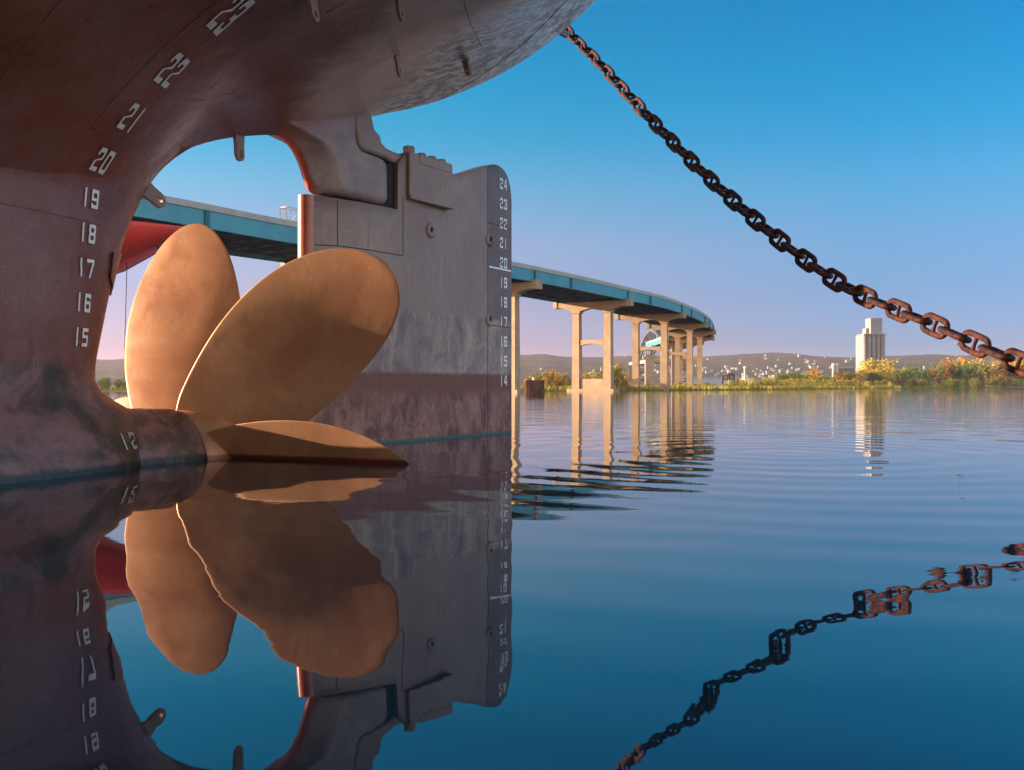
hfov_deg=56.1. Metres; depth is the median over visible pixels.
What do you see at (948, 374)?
autumn tree
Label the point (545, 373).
autumn tree
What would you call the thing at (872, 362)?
autumn tree
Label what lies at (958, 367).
autumn tree
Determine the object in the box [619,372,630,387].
shrub
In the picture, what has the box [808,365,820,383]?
autumn tree
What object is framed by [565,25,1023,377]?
anchor chain
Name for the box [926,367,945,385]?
autumn tree
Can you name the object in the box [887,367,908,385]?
autumn tree
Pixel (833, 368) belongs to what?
storage tower
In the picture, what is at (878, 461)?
driftwood
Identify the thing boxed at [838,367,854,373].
shed
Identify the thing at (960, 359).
autumn tree
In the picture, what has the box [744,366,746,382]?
storage tower
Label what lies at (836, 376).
autumn tree
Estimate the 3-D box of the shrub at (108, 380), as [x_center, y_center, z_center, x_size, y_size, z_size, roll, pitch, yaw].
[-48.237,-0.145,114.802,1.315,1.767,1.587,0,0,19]
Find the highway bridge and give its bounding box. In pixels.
[131,195,715,392]
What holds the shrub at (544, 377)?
on the shore ground at (649, 389)
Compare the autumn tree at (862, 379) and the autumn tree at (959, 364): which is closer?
the autumn tree at (862, 379)
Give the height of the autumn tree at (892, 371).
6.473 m
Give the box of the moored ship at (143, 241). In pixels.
[117,221,182,364]
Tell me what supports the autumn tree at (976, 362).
on the shore ground at (649, 389)
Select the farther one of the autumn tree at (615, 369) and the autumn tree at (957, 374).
the autumn tree at (957, 374)
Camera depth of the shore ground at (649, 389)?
142.97 m
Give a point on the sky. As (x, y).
(884, 138)
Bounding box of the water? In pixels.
[0,387,1023,769]
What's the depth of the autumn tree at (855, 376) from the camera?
226.56 m
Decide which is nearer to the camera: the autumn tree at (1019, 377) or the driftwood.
the driftwood
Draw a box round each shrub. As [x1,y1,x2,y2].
[102,377,115,389]
[542,375,549,387]
[550,372,569,386]
[552,375,564,386]
[561,372,571,384]
[582,372,592,378]
[614,373,628,387]
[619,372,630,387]
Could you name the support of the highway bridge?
on the shore ground at (649, 389)
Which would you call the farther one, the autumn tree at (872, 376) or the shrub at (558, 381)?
the autumn tree at (872, 376)
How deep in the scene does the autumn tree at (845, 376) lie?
222.93 m
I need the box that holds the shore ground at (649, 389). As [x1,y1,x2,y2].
[100,385,1022,390]
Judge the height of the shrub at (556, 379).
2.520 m
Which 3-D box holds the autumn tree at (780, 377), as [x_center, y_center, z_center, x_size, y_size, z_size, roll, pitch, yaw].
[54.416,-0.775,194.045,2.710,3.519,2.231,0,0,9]
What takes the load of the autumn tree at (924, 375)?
on the shore ground at (649, 389)
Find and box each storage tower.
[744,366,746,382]
[832,364,834,376]
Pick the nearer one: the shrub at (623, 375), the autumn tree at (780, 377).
the shrub at (623, 375)
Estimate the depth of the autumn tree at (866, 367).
299.88 m
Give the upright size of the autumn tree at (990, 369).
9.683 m
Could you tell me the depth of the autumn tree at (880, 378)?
236.61 m
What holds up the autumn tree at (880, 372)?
on the shore ground at (649, 389)
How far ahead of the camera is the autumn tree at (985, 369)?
347.41 m
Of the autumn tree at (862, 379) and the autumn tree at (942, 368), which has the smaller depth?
the autumn tree at (862, 379)
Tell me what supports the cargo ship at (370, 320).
on the water
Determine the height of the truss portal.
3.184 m
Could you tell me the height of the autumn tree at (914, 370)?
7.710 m
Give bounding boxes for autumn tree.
[535,371,551,382]
[543,369,561,386]
[614,363,624,388]
[775,372,787,384]
[785,371,806,382]
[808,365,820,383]
[831,370,844,381]
[838,370,848,381]
[851,372,860,384]
[853,371,865,388]
[856,357,888,373]
[856,359,872,373]
[863,369,875,381]
[866,371,881,383]
[868,373,890,383]
[872,369,889,380]
[873,355,898,370]
[878,368,894,384]
[879,364,895,383]
[881,365,905,382]
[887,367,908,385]
[891,367,910,384]
[892,371,910,382]
[904,363,920,379]
[917,367,933,382]
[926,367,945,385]
[930,367,951,382]
[931,362,947,383]
[935,358,958,378]
[935,362,971,378]
[946,354,975,380]
[949,368,962,381]
[953,366,969,381]
[959,359,981,384]
[960,356,991,378]
[961,359,981,381]
[971,360,993,382]
[976,360,1004,382]
[979,363,1004,382]
[982,364,1004,383]
[997,368,1016,381]
[1001,362,1016,381]
[1010,363,1022,385]
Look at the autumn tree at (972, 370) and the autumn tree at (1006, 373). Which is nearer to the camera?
the autumn tree at (972, 370)
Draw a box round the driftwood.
[868,460,888,461]
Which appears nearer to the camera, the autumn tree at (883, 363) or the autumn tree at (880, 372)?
the autumn tree at (880, 372)
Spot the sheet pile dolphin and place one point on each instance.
(532, 386)
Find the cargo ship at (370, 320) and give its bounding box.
[0,0,594,484]
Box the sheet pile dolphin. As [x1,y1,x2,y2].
[525,377,543,393]
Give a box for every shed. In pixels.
[693,377,736,384]
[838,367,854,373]
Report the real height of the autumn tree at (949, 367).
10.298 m
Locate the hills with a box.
[95,352,1017,384]
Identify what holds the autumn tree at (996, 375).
on the shore ground at (649, 389)
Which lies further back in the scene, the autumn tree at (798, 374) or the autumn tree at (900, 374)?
the autumn tree at (900, 374)
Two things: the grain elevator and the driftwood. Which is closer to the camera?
the driftwood
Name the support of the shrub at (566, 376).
on the shore ground at (649, 389)
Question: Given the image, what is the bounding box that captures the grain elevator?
[856,318,885,384]
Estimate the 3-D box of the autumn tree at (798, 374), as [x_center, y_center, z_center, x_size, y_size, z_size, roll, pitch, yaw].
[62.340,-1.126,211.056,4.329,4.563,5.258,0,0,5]
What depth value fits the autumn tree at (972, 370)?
339.66 m
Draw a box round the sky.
[97,0,1023,359]
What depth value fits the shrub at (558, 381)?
122.86 m
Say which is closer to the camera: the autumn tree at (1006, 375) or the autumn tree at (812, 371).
the autumn tree at (812, 371)
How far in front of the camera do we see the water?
3.39 m
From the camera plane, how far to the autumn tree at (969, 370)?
327.53 m
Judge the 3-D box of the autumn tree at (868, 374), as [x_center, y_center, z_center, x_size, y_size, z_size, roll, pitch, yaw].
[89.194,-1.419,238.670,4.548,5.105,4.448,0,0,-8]
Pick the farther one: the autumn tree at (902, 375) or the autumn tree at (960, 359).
the autumn tree at (960, 359)
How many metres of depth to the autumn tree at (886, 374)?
259.40 m
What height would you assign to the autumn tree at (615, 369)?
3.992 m
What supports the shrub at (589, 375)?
on the shore ground at (649, 389)
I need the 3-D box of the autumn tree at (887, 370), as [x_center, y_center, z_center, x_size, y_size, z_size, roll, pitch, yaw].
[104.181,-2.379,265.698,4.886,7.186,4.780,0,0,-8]
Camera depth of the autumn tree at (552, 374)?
123.85 m
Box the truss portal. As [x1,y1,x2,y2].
[722,373,734,383]
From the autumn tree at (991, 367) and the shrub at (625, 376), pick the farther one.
the autumn tree at (991, 367)
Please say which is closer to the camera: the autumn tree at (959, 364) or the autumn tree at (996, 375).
the autumn tree at (959, 364)
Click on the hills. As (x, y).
(113, 370)
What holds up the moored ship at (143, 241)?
on the water
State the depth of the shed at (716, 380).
696.00 m

